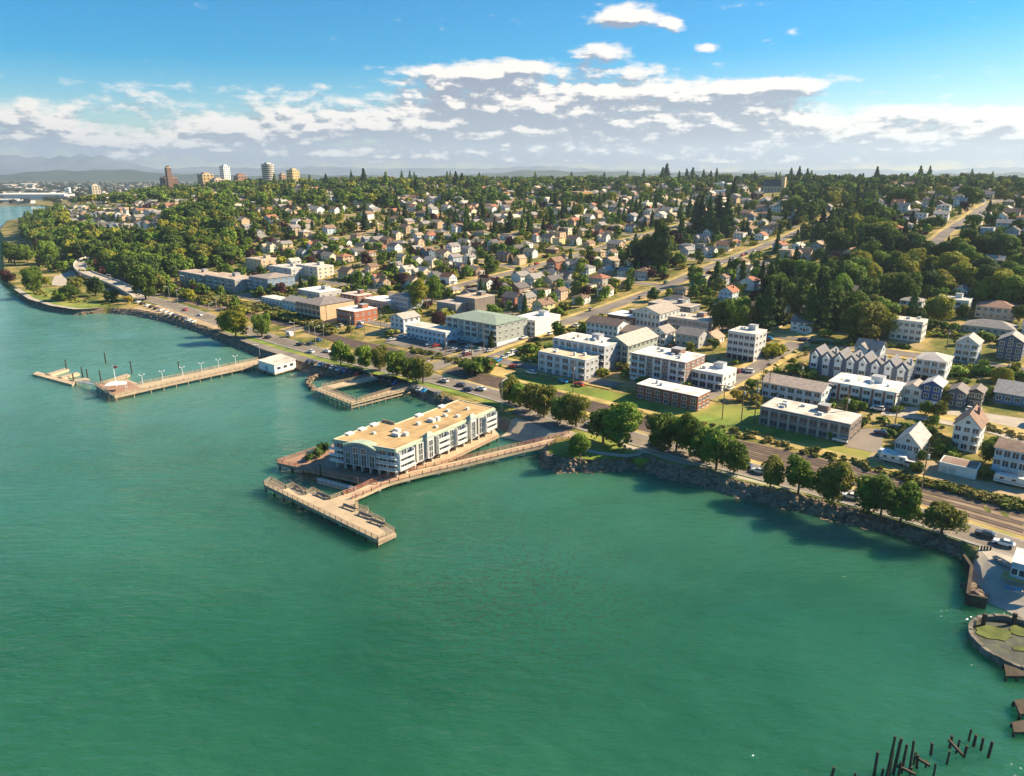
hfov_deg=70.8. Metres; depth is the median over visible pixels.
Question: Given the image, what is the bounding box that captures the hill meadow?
[768,328,829,336]
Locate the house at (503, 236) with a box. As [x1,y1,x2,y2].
[499,234,514,239]
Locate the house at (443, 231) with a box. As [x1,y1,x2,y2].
[434,229,448,236]
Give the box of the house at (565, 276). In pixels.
[559,271,572,280]
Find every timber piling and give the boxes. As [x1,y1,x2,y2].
[830,766,835,775]
[872,751,878,775]
[885,735,896,775]
[888,752,893,775]
[891,737,902,775]
[897,761,901,775]
[901,743,907,773]
[908,740,914,769]
[912,751,916,764]
[915,754,918,768]
[929,742,933,755]
[932,763,936,775]
[945,751,950,764]
[948,735,953,748]
[962,745,968,757]
[967,728,972,741]
[972,734,977,746]
[979,737,984,750]
[986,741,993,758]
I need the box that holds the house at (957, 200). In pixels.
[953,197,967,206]
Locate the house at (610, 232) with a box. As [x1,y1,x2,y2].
[604,231,614,237]
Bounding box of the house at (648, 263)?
[636,260,653,269]
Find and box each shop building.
[648,299,699,312]
[667,311,718,331]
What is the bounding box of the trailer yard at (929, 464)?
[868,452,939,474]
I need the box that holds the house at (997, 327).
[963,319,1018,334]
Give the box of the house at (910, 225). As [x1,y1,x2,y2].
[900,222,912,230]
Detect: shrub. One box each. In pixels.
[172,290,181,296]
[304,453,313,460]
[311,447,323,458]
[316,442,330,452]
[345,325,353,332]
[458,356,497,373]
[591,287,597,292]
[596,367,609,376]
[614,359,628,369]
[658,273,669,278]
[678,263,687,267]
[696,295,708,300]
[729,389,749,400]
[745,379,758,388]
[749,240,758,244]
[751,393,762,401]
[762,346,781,356]
[765,343,787,354]
[818,329,833,336]
[841,398,867,409]
[845,395,857,399]
[861,416,867,425]
[891,405,904,412]
[908,462,924,471]
[917,230,927,234]
[926,316,938,328]
[937,321,960,330]
[976,330,995,340]
[977,466,994,476]
[988,436,1000,441]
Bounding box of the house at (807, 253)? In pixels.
[798,248,813,260]
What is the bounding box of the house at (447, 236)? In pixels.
[443,234,451,238]
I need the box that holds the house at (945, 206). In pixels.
[936,203,951,210]
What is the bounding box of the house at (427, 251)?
[420,246,434,256]
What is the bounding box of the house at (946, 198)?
[941,195,956,202]
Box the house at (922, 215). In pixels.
[915,212,928,219]
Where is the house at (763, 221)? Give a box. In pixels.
[757,219,768,224]
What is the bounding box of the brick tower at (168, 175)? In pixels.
[164,166,172,188]
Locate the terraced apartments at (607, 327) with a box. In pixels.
[585,315,629,337]
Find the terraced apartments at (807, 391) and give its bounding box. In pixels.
[761,372,833,404]
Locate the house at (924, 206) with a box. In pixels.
[916,203,928,209]
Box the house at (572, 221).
[567,217,579,226]
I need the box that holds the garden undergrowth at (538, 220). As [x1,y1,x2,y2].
[18,191,1023,307]
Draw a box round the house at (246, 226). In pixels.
[241,224,252,232]
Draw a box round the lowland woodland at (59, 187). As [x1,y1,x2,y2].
[0,181,197,203]
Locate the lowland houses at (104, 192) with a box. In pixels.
[0,184,145,200]
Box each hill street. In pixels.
[238,197,688,296]
[283,206,743,330]
[339,210,522,238]
[432,215,828,370]
[706,341,804,399]
[931,199,1002,245]
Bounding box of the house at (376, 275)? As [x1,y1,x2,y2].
[370,272,386,280]
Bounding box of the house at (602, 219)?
[599,217,610,222]
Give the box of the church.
[761,177,786,192]
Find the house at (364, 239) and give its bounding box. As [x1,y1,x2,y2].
[360,236,370,242]
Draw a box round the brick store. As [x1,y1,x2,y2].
[340,289,371,303]
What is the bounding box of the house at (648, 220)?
[638,218,651,227]
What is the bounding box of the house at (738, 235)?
[733,232,747,239]
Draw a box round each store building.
[261,295,284,305]
[297,285,341,297]
[364,294,394,309]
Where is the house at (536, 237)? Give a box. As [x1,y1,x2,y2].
[532,233,540,241]
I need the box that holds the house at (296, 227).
[287,224,300,235]
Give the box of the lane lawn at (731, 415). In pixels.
[698,405,769,434]
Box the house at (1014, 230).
[1005,225,1020,236]
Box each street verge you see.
[237,197,686,295]
[238,295,506,348]
[278,195,778,332]
[313,232,663,286]
[317,279,519,313]
[323,214,715,261]
[338,209,522,238]
[426,214,829,372]
[491,355,624,388]
[526,223,769,243]
[597,310,1023,369]
[700,341,809,401]
[921,199,1003,245]
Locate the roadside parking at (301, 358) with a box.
[221,332,441,391]
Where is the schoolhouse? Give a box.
[631,301,680,327]
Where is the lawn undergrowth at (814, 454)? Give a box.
[638,410,908,479]
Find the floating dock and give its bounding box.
[314,464,361,491]
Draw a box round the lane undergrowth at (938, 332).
[926,328,998,340]
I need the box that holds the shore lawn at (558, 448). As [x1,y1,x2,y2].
[548,431,959,540]
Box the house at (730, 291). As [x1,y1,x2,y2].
[718,285,739,300]
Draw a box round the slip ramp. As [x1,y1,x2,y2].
[972,546,1023,618]
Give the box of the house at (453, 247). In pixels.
[445,242,460,252]
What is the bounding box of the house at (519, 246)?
[512,244,524,255]
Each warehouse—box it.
[0,193,74,198]
[0,199,22,201]
[16,200,34,203]
[21,183,37,184]
[26,188,41,190]
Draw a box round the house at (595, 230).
[590,227,603,236]
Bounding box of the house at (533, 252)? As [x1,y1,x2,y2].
[523,248,537,258]
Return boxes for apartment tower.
[88,184,100,194]
[219,165,230,180]
[261,163,273,181]
[279,173,285,179]
[286,168,299,181]
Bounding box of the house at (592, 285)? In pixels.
[584,283,596,292]
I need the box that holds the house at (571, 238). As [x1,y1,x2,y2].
[566,235,581,244]
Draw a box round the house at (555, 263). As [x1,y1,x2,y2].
[546,256,564,269]
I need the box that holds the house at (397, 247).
[386,242,401,251]
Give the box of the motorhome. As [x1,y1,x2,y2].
[993,471,1023,488]
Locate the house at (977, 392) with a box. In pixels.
[967,383,987,406]
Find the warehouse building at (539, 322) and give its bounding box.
[518,310,560,335]
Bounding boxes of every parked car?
[420,388,427,392]
[439,378,448,382]
[456,382,465,386]
[462,386,472,390]
[475,386,486,390]
[505,352,514,356]
[526,369,535,374]
[557,378,568,382]
[574,381,584,385]
[726,385,734,389]
[742,368,753,372]
[750,467,762,474]
[832,436,847,443]
[842,492,854,498]
[870,405,884,411]
[873,429,887,435]
[884,405,892,410]
[885,423,900,429]
[898,459,915,465]
[974,529,996,538]
[992,537,1015,547]
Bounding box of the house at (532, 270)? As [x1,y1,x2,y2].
[526,268,537,272]
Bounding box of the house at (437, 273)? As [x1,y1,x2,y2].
[427,270,441,278]
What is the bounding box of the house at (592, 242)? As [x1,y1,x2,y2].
[583,239,595,246]
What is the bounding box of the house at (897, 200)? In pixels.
[891,199,905,208]
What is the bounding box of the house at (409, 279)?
[402,275,418,288]
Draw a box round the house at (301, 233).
[297,229,312,237]
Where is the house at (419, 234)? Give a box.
[412,232,423,237]
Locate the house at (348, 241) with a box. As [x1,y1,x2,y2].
[346,239,352,245]
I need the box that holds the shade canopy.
[104,381,127,389]
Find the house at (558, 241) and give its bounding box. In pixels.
[553,237,564,244]
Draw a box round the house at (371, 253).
[359,250,375,255]
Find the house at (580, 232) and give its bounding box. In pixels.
[577,228,587,235]
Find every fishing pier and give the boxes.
[94,357,258,401]
[263,476,395,547]
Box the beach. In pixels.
[501,418,574,442]
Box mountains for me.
[0,154,1023,175]
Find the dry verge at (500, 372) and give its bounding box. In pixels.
[405,347,512,377]
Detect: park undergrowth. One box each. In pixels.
[33,289,118,305]
[410,346,495,372]
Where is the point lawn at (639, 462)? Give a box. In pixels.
[561,451,649,467]
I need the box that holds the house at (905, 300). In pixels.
[899,297,926,306]
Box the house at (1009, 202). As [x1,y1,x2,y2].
[1002,199,1014,205]
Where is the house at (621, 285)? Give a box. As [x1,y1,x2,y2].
[607,277,625,289]
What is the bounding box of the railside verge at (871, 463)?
[518,379,1022,499]
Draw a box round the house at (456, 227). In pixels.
[450,223,462,232]
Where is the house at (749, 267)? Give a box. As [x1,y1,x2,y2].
[736,264,753,279]
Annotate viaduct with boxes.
[73,256,143,297]
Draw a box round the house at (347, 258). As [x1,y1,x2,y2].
[336,253,353,263]
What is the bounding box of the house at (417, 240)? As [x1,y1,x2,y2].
[408,237,424,246]
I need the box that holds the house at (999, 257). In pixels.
[987,255,1005,261]
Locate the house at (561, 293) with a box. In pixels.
[553,286,567,300]
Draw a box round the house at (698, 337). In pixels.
[675,326,708,348]
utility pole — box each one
[571,361,575,389]
[721,382,728,419]
[741,384,746,423]
[754,379,761,422]
[844,393,852,410]
[895,391,902,423]
[920,443,933,491]
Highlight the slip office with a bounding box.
[1009,547,1023,580]
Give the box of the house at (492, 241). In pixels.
[487,239,499,249]
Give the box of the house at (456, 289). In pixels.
[443,286,462,298]
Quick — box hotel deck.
[276,435,498,486]
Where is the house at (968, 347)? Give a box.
[953,332,983,362]
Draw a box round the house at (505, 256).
[495,250,513,262]
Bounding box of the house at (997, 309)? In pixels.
[974,300,1020,320]
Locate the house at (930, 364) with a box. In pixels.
[913,352,954,380]
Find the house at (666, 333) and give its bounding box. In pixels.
[652,323,676,345]
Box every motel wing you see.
[406,322,460,343]
[437,299,466,313]
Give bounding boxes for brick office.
[336,303,377,324]
[636,378,710,411]
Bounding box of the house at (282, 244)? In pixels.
[278,240,293,249]
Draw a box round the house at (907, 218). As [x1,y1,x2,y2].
[903,216,918,223]
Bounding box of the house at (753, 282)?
[739,275,760,290]
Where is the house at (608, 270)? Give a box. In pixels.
[598,266,614,275]
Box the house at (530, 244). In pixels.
[521,241,532,247]
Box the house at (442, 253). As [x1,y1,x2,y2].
[434,249,451,258]
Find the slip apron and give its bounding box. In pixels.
[979,547,1012,570]
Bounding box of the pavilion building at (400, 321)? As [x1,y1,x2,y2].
[389,310,420,332]
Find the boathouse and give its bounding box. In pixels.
[257,353,296,376]
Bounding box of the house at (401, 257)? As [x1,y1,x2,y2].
[395,253,405,262]
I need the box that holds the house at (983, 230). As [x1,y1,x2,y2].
[980,227,995,234]
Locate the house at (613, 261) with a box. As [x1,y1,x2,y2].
[602,256,619,267]
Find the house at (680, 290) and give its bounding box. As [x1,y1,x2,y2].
[674,284,689,294]
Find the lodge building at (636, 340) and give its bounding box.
[607,327,658,367]
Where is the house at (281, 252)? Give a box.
[279,247,295,255]
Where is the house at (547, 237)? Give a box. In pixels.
[541,234,555,242]
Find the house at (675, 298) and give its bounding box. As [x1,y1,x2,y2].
[664,294,689,302]
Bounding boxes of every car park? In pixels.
[384,333,432,349]
[410,342,505,365]
[845,428,883,452]
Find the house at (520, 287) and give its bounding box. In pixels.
[510,281,530,293]
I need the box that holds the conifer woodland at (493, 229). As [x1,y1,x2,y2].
[18,173,1023,340]
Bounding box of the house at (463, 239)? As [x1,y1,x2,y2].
[458,238,470,245]
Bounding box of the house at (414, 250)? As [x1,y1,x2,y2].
[409,245,422,254]
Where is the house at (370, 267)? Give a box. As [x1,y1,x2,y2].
[364,263,379,271]
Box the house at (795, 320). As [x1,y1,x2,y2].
[790,315,815,333]
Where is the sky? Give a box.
[0,0,1023,171]
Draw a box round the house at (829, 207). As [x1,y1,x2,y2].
[825,204,832,211]
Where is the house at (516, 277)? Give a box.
[511,270,529,282]
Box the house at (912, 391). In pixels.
[901,378,923,405]
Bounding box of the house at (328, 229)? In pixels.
[322,224,336,234]
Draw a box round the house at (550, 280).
[543,274,562,288]
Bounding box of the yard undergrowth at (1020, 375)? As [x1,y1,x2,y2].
[951,362,1023,381]
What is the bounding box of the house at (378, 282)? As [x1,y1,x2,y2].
[372,277,390,287]
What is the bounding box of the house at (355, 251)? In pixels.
[350,247,364,255]
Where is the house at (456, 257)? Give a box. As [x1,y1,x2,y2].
[447,253,461,261]
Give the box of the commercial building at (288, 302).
[281,295,310,311]
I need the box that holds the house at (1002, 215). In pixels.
[998,212,1008,218]
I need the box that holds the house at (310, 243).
[306,240,323,249]
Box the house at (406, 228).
[398,224,412,233]
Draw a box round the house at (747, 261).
[731,257,749,264]
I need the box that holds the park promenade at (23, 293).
[15,288,100,308]
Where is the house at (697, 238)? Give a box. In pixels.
[693,234,709,243]
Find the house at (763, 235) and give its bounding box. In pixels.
[754,231,768,239]
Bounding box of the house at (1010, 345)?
[995,330,1023,360]
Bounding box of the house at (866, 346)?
[854,338,886,356]
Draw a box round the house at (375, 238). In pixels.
[370,236,381,241]
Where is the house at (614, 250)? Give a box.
[606,248,618,257]
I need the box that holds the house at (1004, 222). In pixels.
[996,218,1014,228]
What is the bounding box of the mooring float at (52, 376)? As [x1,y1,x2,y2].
[33,368,89,385]
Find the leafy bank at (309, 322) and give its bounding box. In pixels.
[157,285,338,334]
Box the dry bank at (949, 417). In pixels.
[915,411,1023,437]
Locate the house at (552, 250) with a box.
[545,247,559,252]
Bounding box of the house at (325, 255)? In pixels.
[320,252,336,261]
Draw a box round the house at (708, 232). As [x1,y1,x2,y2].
[703,229,712,237]
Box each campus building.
[159,176,177,185]
[197,173,213,185]
[209,178,224,182]
[233,173,246,180]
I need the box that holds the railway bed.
[26,244,1023,535]
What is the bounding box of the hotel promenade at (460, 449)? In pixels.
[386,429,498,480]
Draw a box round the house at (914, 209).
[908,208,919,215]
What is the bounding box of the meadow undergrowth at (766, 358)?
[765,350,800,372]
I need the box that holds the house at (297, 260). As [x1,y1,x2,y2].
[286,257,301,263]
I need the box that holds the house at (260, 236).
[256,235,267,240]
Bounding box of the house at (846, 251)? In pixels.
[843,247,855,259]
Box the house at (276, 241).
[273,239,279,246]
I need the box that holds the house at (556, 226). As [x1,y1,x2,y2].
[552,225,561,230]
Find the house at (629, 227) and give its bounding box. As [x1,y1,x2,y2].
[625,223,636,231]
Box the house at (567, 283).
[563,280,573,291]
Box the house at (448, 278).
[439,272,457,284]
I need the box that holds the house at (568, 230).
[562,227,572,234]
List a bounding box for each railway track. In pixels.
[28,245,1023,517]
[28,246,1023,524]
[255,313,992,502]
[270,322,1023,532]
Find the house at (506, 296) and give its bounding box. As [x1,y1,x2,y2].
[501,291,520,307]
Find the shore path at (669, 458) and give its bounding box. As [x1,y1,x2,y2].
[622,444,807,493]
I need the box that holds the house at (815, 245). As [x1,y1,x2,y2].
[810,240,826,251]
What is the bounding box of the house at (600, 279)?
[589,274,610,286]
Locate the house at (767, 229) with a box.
[761,226,774,234]
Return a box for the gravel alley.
[905,467,1023,499]
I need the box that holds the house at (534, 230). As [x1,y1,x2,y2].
[532,228,541,232]
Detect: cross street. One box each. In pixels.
[238,296,502,348]
[277,226,667,286]
[318,279,570,324]
[321,214,724,260]
[351,207,767,242]
[491,356,620,386]
[502,211,955,226]
[537,204,995,213]
[601,311,1023,372]
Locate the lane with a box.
[880,407,1023,441]
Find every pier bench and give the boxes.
[293,484,306,489]
[315,491,328,498]
[341,503,356,510]
[357,511,372,518]
[369,518,384,526]
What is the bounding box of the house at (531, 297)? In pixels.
[516,292,536,310]
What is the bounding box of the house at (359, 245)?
[354,243,363,247]
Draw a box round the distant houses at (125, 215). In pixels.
[63,181,1023,334]
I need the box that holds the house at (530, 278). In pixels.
[524,272,544,287]
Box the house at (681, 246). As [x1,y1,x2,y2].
[679,243,694,248]
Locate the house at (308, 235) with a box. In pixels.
[304,233,312,239]
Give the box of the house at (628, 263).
[624,258,635,268]
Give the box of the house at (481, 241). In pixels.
[470,239,486,248]
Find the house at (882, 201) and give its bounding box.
[878,199,885,204]
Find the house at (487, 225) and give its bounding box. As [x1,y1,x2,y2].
[482,222,492,229]
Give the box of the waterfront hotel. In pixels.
[328,399,496,477]
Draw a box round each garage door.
[939,465,946,472]
[948,467,955,474]
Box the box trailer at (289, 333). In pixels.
[286,331,293,336]
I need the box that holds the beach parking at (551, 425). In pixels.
[512,408,573,434]
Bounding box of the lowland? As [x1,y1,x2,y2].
[0,176,888,205]
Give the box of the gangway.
[76,379,96,384]
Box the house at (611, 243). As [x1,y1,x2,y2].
[606,239,625,250]
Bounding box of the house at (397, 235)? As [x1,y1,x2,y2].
[392,231,403,239]
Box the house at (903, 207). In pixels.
[897,202,910,212]
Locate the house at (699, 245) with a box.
[695,243,705,249]
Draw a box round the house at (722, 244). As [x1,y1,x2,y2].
[715,240,732,251]
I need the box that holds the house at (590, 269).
[579,264,595,274]
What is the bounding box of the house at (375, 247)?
[369,240,383,249]
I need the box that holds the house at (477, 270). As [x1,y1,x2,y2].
[467,265,484,275]
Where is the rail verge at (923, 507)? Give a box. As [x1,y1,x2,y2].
[443,373,1023,539]
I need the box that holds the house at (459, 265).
[448,262,465,273]
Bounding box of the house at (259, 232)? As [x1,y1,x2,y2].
[252,229,263,237]
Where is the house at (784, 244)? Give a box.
[772,240,788,249]
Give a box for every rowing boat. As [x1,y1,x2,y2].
[992,555,1011,568]
[1004,585,1023,593]
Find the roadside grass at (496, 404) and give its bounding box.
[220,329,515,411]
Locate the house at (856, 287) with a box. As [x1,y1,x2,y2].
[852,285,861,291]
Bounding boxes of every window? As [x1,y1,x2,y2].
[345,451,350,457]
[345,457,350,463]
[352,447,357,453]
[353,453,358,459]
[353,459,358,465]
[360,448,365,455]
[361,454,366,460]
[361,460,366,466]
[369,455,374,461]
[369,461,374,468]
[379,450,385,455]
[401,448,406,455]
[418,442,422,449]
[429,451,433,458]
[578,361,583,366]
[670,362,676,367]
[678,364,684,369]
[692,372,698,378]
[692,379,697,385]
[699,381,705,387]
[700,373,705,379]
[707,374,713,381]
[707,382,712,388]
[715,376,721,382]
[715,384,720,390]
[760,418,767,423]
[761,409,768,415]
[769,420,776,426]
[770,411,777,417]
[771,384,777,390]
[779,422,786,428]
[780,413,787,419]
[787,387,794,393]
[788,424,795,430]
[789,415,796,421]
[798,426,805,432]
[799,417,806,423]
[805,391,811,396]
[808,428,815,434]
[809,419,817,426]
[818,430,826,437]
[819,422,827,428]
[830,424,837,430]
[840,386,847,391]
[840,426,848,432]
[851,388,858,393]
[862,397,868,402]
[863,390,870,395]
[873,400,880,404]
[874,392,881,397]
[886,394,893,399]
[895,443,900,448]
[901,444,906,449]
[907,445,912,451]
[913,446,918,452]
[923,367,928,373]
[924,360,930,366]
[930,369,936,374]
[931,361,937,367]
[937,370,943,375]
[939,363,945,368]
[953,433,959,439]
[955,425,961,431]
[960,443,966,449]
[962,435,968,440]
[963,427,970,432]
[969,445,975,450]
[970,437,977,443]
[971,428,979,435]
[993,458,1000,464]
[995,449,1002,455]
[1001,460,1009,467]
[1003,450,1010,458]
[1009,462,1017,469]
[1010,567,1018,575]
[1012,452,1019,459]
[1018,464,1023,470]
[1018,569,1023,577]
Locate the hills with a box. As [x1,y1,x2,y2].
[0,169,1023,181]
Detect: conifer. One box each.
[79,249,85,257]
[130,257,134,269]
[161,246,167,255]
[358,168,367,180]
[358,210,370,230]
[365,184,374,198]
[383,215,391,230]
[400,203,409,217]
[413,175,424,191]
[451,171,458,186]
[451,208,458,222]
[462,204,471,220]
[464,178,471,187]
[477,278,485,290]
[478,205,486,221]
[479,195,484,209]
[487,330,494,347]
[503,212,515,231]
[526,200,532,213]
[547,209,557,224]
[551,193,558,205]
[560,200,566,218]
[596,193,602,209]
[616,197,621,207]
[621,245,630,264]
[633,197,640,213]
[658,167,664,176]
[664,163,670,177]
[675,201,685,219]
[677,218,685,240]
[685,196,693,215]
[687,195,699,222]
[691,195,705,229]
[697,197,717,233]
[713,192,724,226]
[715,193,737,235]
[727,177,737,195]
[748,294,761,327]
[757,276,781,328]
[758,258,776,286]
[758,260,766,283]
[760,275,767,293]
[771,239,780,253]
[774,251,780,264]
[774,262,779,273]
[774,278,790,326]
[781,210,787,224]
[788,264,798,285]
[789,276,806,312]
[790,246,799,259]
[791,201,803,223]
[796,283,820,329]
[797,166,802,175]
[813,221,820,236]
[815,267,825,293]
[816,275,838,328]
[819,206,827,222]
[820,249,830,262]
[824,206,835,223]
[829,268,833,280]
[831,259,846,283]
[831,288,845,327]
[837,255,842,266]
[843,212,849,224]
[844,198,852,208]
[849,215,855,230]
[850,234,858,247]
[854,200,859,209]
[858,204,862,215]
[870,206,879,220]
[870,282,878,295]
[886,238,895,253]
[886,260,896,275]
[891,201,898,215]
[901,288,919,315]
[902,220,910,234]
[908,210,917,225]
[920,255,934,273]
[965,285,974,301]
[969,217,976,230]
[985,200,992,213]
[1016,252,1023,264]
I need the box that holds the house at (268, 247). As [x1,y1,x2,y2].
[260,242,277,252]
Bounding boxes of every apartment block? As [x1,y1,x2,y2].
[179,269,216,283]
[204,272,249,292]
[246,255,276,270]
[247,272,295,293]
[269,263,304,279]
[297,261,333,278]
[446,310,527,346]
[538,347,598,380]
[553,332,618,371]
[629,345,705,383]
[642,200,652,205]
[704,181,731,186]
[726,323,766,361]
[828,372,905,406]
[889,316,927,341]
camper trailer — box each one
[877,447,899,455]
[879,451,907,464]
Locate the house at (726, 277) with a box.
[718,273,731,286]
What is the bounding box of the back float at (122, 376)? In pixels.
[102,374,129,382]
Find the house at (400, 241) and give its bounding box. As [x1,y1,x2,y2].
[394,240,408,245]
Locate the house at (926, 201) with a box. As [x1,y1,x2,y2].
[922,198,930,203]
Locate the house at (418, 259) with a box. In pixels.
[408,255,422,264]
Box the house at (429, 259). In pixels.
[423,256,438,267]
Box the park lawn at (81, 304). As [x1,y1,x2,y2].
[24,288,111,307]
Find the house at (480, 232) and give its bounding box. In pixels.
[473,230,488,236]
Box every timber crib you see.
[1002,664,1023,681]
[1009,720,1023,737]
[1011,699,1023,720]
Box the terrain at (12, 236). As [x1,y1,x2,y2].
[0,192,1023,560]
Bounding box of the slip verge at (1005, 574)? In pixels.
[1001,571,1023,583]
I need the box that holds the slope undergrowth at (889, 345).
[811,340,911,348]
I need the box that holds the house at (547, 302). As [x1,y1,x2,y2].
[531,297,555,311]
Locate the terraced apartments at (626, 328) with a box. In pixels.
[620,324,653,334]
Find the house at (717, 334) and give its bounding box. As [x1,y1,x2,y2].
[708,329,725,343]
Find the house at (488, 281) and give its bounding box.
[476,277,492,288]
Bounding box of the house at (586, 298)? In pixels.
[571,293,590,303]
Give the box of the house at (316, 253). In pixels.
[310,249,326,258]
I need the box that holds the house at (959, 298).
[942,293,972,311]
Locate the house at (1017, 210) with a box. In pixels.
[1003,207,1021,215]
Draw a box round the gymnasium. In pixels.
[571,190,592,202]
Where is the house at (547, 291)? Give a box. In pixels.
[533,287,550,298]
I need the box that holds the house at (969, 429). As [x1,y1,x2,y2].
[952,404,988,452]
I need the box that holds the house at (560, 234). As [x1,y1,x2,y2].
[552,231,565,237]
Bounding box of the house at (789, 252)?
[778,248,794,258]
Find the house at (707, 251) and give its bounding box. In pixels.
[702,246,718,256]
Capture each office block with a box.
[296,296,353,320]
[456,290,494,311]
[759,397,862,443]
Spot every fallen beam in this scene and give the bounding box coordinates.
[897,764,915,775]
[915,755,930,766]
[948,738,963,755]
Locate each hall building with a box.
[607,308,635,324]
[993,378,1023,406]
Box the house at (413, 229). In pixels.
[410,228,418,234]
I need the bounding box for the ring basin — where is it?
[967,613,1023,668]
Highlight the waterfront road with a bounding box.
[105,288,1023,555]
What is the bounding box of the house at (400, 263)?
[387,261,403,272]
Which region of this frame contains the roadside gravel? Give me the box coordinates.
[130,305,224,330]
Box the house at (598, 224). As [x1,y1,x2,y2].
[594,221,607,228]
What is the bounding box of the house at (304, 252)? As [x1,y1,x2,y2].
[295,248,307,257]
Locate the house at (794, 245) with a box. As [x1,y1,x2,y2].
[791,241,805,248]
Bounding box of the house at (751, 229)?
[744,226,756,235]
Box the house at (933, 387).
[920,375,947,404]
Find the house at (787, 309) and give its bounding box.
[784,305,790,313]
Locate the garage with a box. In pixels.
[938,455,980,479]
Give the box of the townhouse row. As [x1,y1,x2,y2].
[808,344,915,382]
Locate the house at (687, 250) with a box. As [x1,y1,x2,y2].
[680,246,694,256]
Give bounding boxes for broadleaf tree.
[0,269,15,284]
[1,241,25,264]
[17,244,33,261]
[20,265,42,292]
[36,240,56,259]
[40,276,51,285]
[52,289,68,300]
[54,245,61,260]
[58,284,82,298]
[63,226,79,232]
[66,241,86,257]
[66,276,83,287]
[80,224,96,230]
[80,235,94,240]
[84,276,104,295]
[88,246,103,259]
[94,250,115,265]
[101,249,116,266]
[103,289,119,301]
[104,231,122,240]
[114,249,135,260]
[116,243,131,252]
[117,256,131,266]
[118,254,131,262]
[119,257,139,275]
[122,296,132,302]
[124,262,140,271]
[125,245,137,253]
[127,268,157,299]
[132,263,150,270]
[134,252,147,260]
[137,248,150,252]
[140,256,162,264]
[140,257,164,270]
[141,227,154,240]
[145,239,156,245]
[152,255,167,270]
[153,245,171,253]
[153,273,165,287]
[155,219,168,226]
[155,224,166,232]
[160,227,179,235]
[163,259,184,272]
[164,234,184,246]
[165,222,183,231]
[166,211,178,217]
[166,242,186,252]
[167,252,189,270]
[170,248,186,258]
[175,204,186,211]
[184,207,199,216]
[186,211,199,217]
[186,245,199,257]
[194,238,207,243]
[195,243,212,257]
[198,235,213,239]
[199,237,210,243]
[200,216,215,227]
[204,204,216,212]
[205,238,221,249]
[207,240,220,252]
[209,209,221,217]
[214,246,231,262]
[215,215,230,225]
[215,305,248,335]
[215,310,230,328]
[219,209,235,215]
[219,219,235,228]
[221,221,239,233]
[250,313,270,336]
[329,340,350,365]
[346,353,355,364]
[351,270,362,284]
[353,345,371,366]
[370,344,387,370]
[380,290,388,295]
[384,350,405,375]
[399,357,413,379]
[407,278,427,307]
[410,356,433,383]
[423,274,441,301]
[430,311,445,324]
[486,304,502,312]
[499,374,519,403]
[508,382,524,404]
[516,382,536,410]
[530,384,556,416]
[550,395,569,423]
[563,392,590,426]
[567,432,591,457]
[573,204,583,214]
[586,408,620,443]
[599,401,643,448]
[628,240,649,266]
[636,235,656,266]
[645,412,675,450]
[667,416,690,451]
[674,412,705,456]
[687,265,703,279]
[688,426,710,461]
[698,427,736,469]
[709,298,731,330]
[719,440,750,472]
[724,296,751,327]
[736,302,755,326]
[760,454,785,488]
[767,272,788,290]
[779,258,798,277]
[783,195,803,209]
[783,283,797,310]
[784,453,818,495]
[792,285,816,305]
[793,294,806,312]
[795,259,820,283]
[796,277,810,288]
[809,198,827,210]
[815,460,856,506]
[816,265,834,277]
[820,258,837,268]
[822,190,841,204]
[823,229,851,253]
[826,217,843,231]
[828,208,847,218]
[831,273,853,295]
[832,290,851,305]
[833,187,848,203]
[834,260,867,277]
[839,302,865,338]
[841,289,869,312]
[843,209,857,218]
[843,220,858,233]
[846,268,868,285]
[849,213,864,225]
[849,240,881,253]
[849,249,872,261]
[850,215,861,223]
[850,257,871,266]
[853,301,885,338]
[853,473,889,517]
[855,222,869,236]
[859,215,877,223]
[859,278,879,293]
[860,475,902,524]
[861,286,872,295]
[863,200,882,215]
[864,223,880,236]
[864,236,881,243]
[866,293,879,301]
[867,223,892,245]
[867,262,882,278]
[870,217,888,223]
[870,250,889,268]
[872,221,897,229]
[874,296,901,316]
[877,206,895,218]
[877,273,885,282]
[878,256,893,272]
[878,282,889,297]
[878,307,899,337]
[880,184,893,195]
[883,271,904,284]
[885,188,904,204]
[885,283,898,300]
[886,227,899,239]
[886,481,922,527]
[887,233,906,252]
[890,250,919,269]
[890,272,922,298]
[891,272,920,301]
[892,252,919,266]
[892,304,908,315]
[893,254,920,273]
[896,265,913,272]
[901,187,918,202]
[902,307,926,318]
[904,231,936,252]
[908,247,926,258]
[915,449,926,461]
[918,400,932,414]
[919,255,928,270]
[919,501,970,539]
[921,270,945,287]
[923,294,956,319]
[927,241,953,256]
[927,426,938,433]
[930,439,946,454]
[931,400,948,415]
[934,251,970,271]
[936,269,946,273]
[936,274,958,292]
[941,386,951,402]
[945,236,964,252]
[947,260,978,286]
[954,303,970,317]
[956,242,982,262]
[961,186,984,205]
[962,228,979,240]
[968,234,986,254]
[972,256,1000,268]
[973,264,1001,289]
[973,284,995,300]
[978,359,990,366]
[978,439,995,461]
[982,233,1015,255]
[983,384,994,399]
[984,230,1003,237]
[984,268,1020,297]
[990,366,1013,383]
[996,274,1023,302]
[999,260,1018,269]
[1002,235,1022,253]
[1006,254,1023,261]
[1007,361,1021,371]
[1011,265,1023,275]
[1011,305,1023,321]
[1017,284,1023,304]
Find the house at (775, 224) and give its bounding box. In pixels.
[769,221,778,228]
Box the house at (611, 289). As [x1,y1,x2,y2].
[596,284,614,296]
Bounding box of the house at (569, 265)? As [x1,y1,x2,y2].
[563,259,577,271]
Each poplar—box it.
[649,219,667,269]
[658,225,672,268]
[666,239,673,264]
[713,261,721,279]
[739,260,746,281]
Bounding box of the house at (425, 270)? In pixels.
[411,266,431,278]

